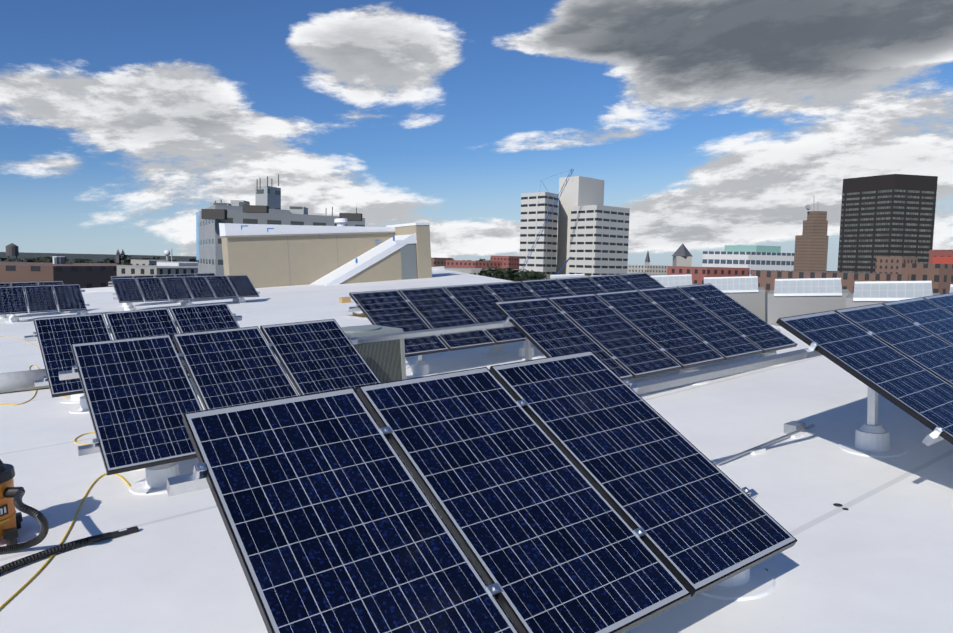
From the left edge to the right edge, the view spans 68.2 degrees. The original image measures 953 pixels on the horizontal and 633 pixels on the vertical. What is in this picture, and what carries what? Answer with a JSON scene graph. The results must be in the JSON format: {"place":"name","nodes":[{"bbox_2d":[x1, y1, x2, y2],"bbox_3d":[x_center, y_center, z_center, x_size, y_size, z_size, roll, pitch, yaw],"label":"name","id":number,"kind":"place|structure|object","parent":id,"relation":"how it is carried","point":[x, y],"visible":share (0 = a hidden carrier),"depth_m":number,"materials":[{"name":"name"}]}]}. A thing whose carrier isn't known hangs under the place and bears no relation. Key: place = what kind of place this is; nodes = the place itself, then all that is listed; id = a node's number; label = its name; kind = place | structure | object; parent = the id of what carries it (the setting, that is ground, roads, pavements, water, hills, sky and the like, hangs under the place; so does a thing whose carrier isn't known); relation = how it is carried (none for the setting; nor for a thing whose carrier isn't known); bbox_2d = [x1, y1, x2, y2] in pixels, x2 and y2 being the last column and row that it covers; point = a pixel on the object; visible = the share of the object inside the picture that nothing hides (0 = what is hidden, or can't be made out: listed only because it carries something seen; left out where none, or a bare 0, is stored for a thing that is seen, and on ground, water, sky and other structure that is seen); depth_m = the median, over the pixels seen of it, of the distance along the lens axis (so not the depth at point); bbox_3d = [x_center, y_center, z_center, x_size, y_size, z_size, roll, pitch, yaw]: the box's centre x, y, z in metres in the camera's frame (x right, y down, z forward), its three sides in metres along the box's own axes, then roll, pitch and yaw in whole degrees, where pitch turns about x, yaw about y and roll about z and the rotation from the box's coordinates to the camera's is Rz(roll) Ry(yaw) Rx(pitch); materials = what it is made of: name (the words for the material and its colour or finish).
{"place":"outdoors","nodes":[
{"label":"outdoors","id":0,"kind":"place"},
{"bbox_2d":[164,250,169,255],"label":"radome ball","id":1,"kind":"object","parent":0,"point":[166,252],"visible":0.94,"depth_m":818.80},
{"bbox_2d":[0,252,836,271],"bbox_3d":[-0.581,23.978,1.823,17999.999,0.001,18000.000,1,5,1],"label":"hills","id":2,"kind":"structure","parent":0,"point":[95,257],"depth_m":3895.17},
{"bbox_2d":[0,254,546,280],"bbox_3d":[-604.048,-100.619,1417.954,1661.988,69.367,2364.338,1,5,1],"label":"tree foliage","id":3,"kind":"object","parent":2,"relation":"on","point":[511,275],"visible":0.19,"depth_m":325.81,"materials":[{"name":"green plant"}]},
{"bbox_2d":[196,175,364,275],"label":"building","id":4,"kind":"structure","parent":2,"relation":"on","point":[265,208],"depth_m":148.64,"materials":[{"name":"grey concrete"}]},
{"bbox_2d":[6,243,692,266],"bbox_3d":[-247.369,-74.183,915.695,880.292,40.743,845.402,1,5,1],"label":"city landmarks","id":5,"kind":"object","parent":2,"relation":"on","point":[682,255],"visible":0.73,"depth_m":498.05,"materials":[{"name":"grey stone"}]},
{"bbox_2d":[0,245,952,294],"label":"city blocks","id":6,"kind":"structure","parent":2,"relation":"on","point":[767,265],"depth_m":233.59,"materials":[{"name":"red brick"}]},
{"bbox_2d":[520,169,573,274],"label":"construction crane","id":7,"kind":"object","parent":2,"relation":"on","point":[546,223],"visible":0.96,"depth_m":375.09,"materials":[{"name":"blue"}]},
{"bbox_2d":[519,176,629,278],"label":"white tower","id":8,"kind":"structure","parent":2,"relation":"on","point":[592,238],"depth_m":402.02,"materials":[{"name":"concrete"}]},
{"bbox_2d":[793,211,828,271],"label":"art deco tower","id":9,"kind":"structure","parent":2,"relation":"on","point":[811,249],"depth_m":813.03,"materials":[{"name":"brick"}]},
{"bbox_2d":[837,174,937,272],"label":"dark office tower","id":10,"kind":"structure","parent":2,"relation":"on","point":[891,215],"depth_m":521.65,"materials":[{"name":"black concrete"}]},
{"bbox_2d":[0,266,952,632],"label":"roof","id":11,"kind":"structure","parent":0,"point":[876,556],"depth_m":4.95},
{"bbox_2d":[0,459,23,545],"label":"shop vacuum","id":12,"kind":"object","parent":11,"relation":"on","point":[11,520],"visible":0.85,"depth_m":4.71,"materials":[{"name":"orange"}]},
{"bbox_2d":[0,369,49,393],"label":"membrane roll","id":13,"kind":"object","parent":11,"relation":"on","point":[17,381],"visible":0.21,"depth_m":10.39,"materials":[{"name":"white plastic"}]},
{"bbox_2d":[0,365,69,404],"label":"extension cord","id":14,"kind":"object","parent":11,"relation":"on","point":[31,398],"visible":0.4,"depth_m":9.72,"materials":[{"name":"yellow plastic"}]},
{"bbox_2d":[0,281,72,318],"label":"solar panel row","id":15,"kind":"object","parent":11,"relation":"on","point":[14,284],"visible":0.27,"depth_m":26.75,"materials":[{"name":"black"}]},
{"bbox_2d":[0,489,87,573],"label":"vacuum hose","id":16,"kind":"object","parent":11,"relation":"on","point":[36,514],"visible":1,"depth_m":4.42,"materials":[{"name":"black plastic"}]},
{"bbox_2d":[87,526,138,543],"bbox_3d":[-2.441,1.462,4.731,0.312,0.052,0.072,-7,7,-36],"label":"vacuum nozzle","id":17,"kind":"object","parent":16,"relation":"attached to","point":[105,536],"visible":0.98,"depth_m":4.71,"materials":[{"name":"black plastic"}]},
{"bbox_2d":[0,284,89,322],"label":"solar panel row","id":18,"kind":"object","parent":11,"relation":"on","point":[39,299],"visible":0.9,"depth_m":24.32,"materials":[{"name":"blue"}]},
{"bbox_2d":[0,473,130,609],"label":"extension cord","id":19,"kind":"object","parent":11,"relation":"on","point":[31,579],"visible":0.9,"depth_m":4.68,"materials":[{"name":"yellow plastic"}]},
{"bbox_2d":[74,432,94,443],"bbox_3d":[-3.866,1.282,7.412,0.860,0.012,0.441,-1,6,12],"label":"cable","id":20,"kind":"object","parent":11,"relation":"on","point":[82,435],"visible":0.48,"depth_m":7.46,"materials":[{"name":"yellow"}]},
{"bbox_2d":[24,303,241,413],"bbox_3d":[-4.486,0.510,9.725,2.852,1.149,1.452,-7,7,-36],"label":"solar panel row","id":21,"kind":"object","parent":11,"relation":"on","point":[55,337],"visible":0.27,"depth_m":9.69,"materials":[{"name":"blue"}]},
{"bbox_2d":[108,273,215,306],"bbox_3d":[-13.349,-1.224,30.594,4.581,1.280,1.452,-7,7,-36],"label":"solar panel row","id":22,"kind":"object","parent":11,"relation":"on","point":[176,275],"visible":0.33,"depth_m":30.83,"materials":[{"name":"black"}]},
{"bbox_2d":[108,275,259,310],"bbox_3d":[-11.319,-1.012,27.632,5.450,1.261,1.453,-7,7,-36],"label":"solar panel row","id":23,"kind":"object","parent":11,"relation":"on","point":[127,290],"visible":0.9,"depth_m":27.46,"materials":[{"name":"blue"}]},
{"bbox_2d":[59,319,380,494],"bbox_3d":[-2.165,0.728,6.565,2.854,1.133,1.453,-7,7,-36],"label":"solar panel row","id":24,"kind":"object","parent":11,"relation":"on","point":[141,397],"visible":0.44,"depth_m":6.38,"materials":[{"name":"blue"}]},
{"bbox_2d":[219,218,431,288],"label":"rooftop penthouse","id":25,"kind":"object","parent":11,"relation":"on","point":[268,255],"visible":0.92,"depth_m":43.22,"materials":[{"name":"paint"}]},
{"bbox_2d":[339,289,388,316],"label":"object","id":26,"kind":"object","parent":11,"relation":"on","point":[348,300],"visible":0.08,"depth_m":25.96,"materials":[{"name":"white"}]},
{"bbox_2d":[341,325,405,382],"bbox_3d":[-1.466,0.593,8.806,0.840,0.900,0.840,-7,7,-36],"label":"ac condenser","id":27,"kind":"object","parent":11,"relation":"on","point":[385,361],"visible":0.38,"depth_m":8.60,"materials":[{"name":"grey metal"}]},
{"bbox_2d":[357,321,503,343],"bbox_3d":[-0.498,0.176,7.984,1.734,0.128,0.068,-4,6,-18],"label":"support beam","id":28,"kind":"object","parent":11,"relation":"on","point":[422,333],"visible":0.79,"depth_m":7.96,"materials":[{"name":"metal"}]},
{"bbox_2d":[166,351,796,632],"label":"solar panel row","id":29,"kind":"object","parent":11,"relation":"on","point":[586,492],"visible":1,"depth_m":3.17,"materials":[{"name":"blue"}]},
{"bbox_2d":[348,272,663,377],"bbox_3d":[1.229,-0.038,12.337,7.138,1.228,1.455,-7,7,-36],"label":"solar panel row","id":30,"kind":"object","parent":11,"relation":"on","point":[413,309],"visible":0.42,"depth_m":11.25,"materials":[{"name":"blue"}]},
{"bbox_2d":[494,283,797,384],"bbox_3d":[2.377,0.247,9.238,4.498,1.168,1.456,-7,7,-36],"label":"solar panel row","id":31,"kind":"object","parent":11,"relation":"on","point":[629,335],"visible":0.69,"depth_m":9.00,"materials":[{"name":"blue"}]},
{"bbox_2d":[635,349,807,393],"bbox_3d":[1.725,0.371,4.865,1.575,0.144,0.069,-5,6,-25],"label":"support beam","id":32,"kind":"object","parent":11,"relation":"on","point":[706,374],"visible":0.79,"depth_m":4.81,"materials":[{"name":"metal"}]},
{"bbox_2d":[550,274,952,325],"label":"gabled roof monitors","id":33,"kind":"object","parent":11,"relation":"on","point":[789,297],"visible":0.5,"depth_m":14.13,"materials":[{"name":"white metal"}]},
{"bbox_2d":[714,421,848,570],"bbox_3d":[1.134,1.285,4.765,5.165,0.090,2.124,-5,6,-21],"label":"electrical conduit","id":34,"kind":"object","parent":11,"relation":"on","point":[794,429],"visible":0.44,"depth_m":6.27,"materials":[{"name":"metal"}]},
{"bbox_2d":[776,293,952,472],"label":"solar panel row","id":35,"kind":"object","parent":11,"relation":"on","point":[899,353],"visible":0.98,"depth_m":5.54,"materials":[{"name":"blue"}]},
{"bbox_2d":[0,0,952,270],"label":"sky","id":36,"kind":"structure","parent":0,"point":[717,123],"materials":[{"name":"blue"}]}
]}

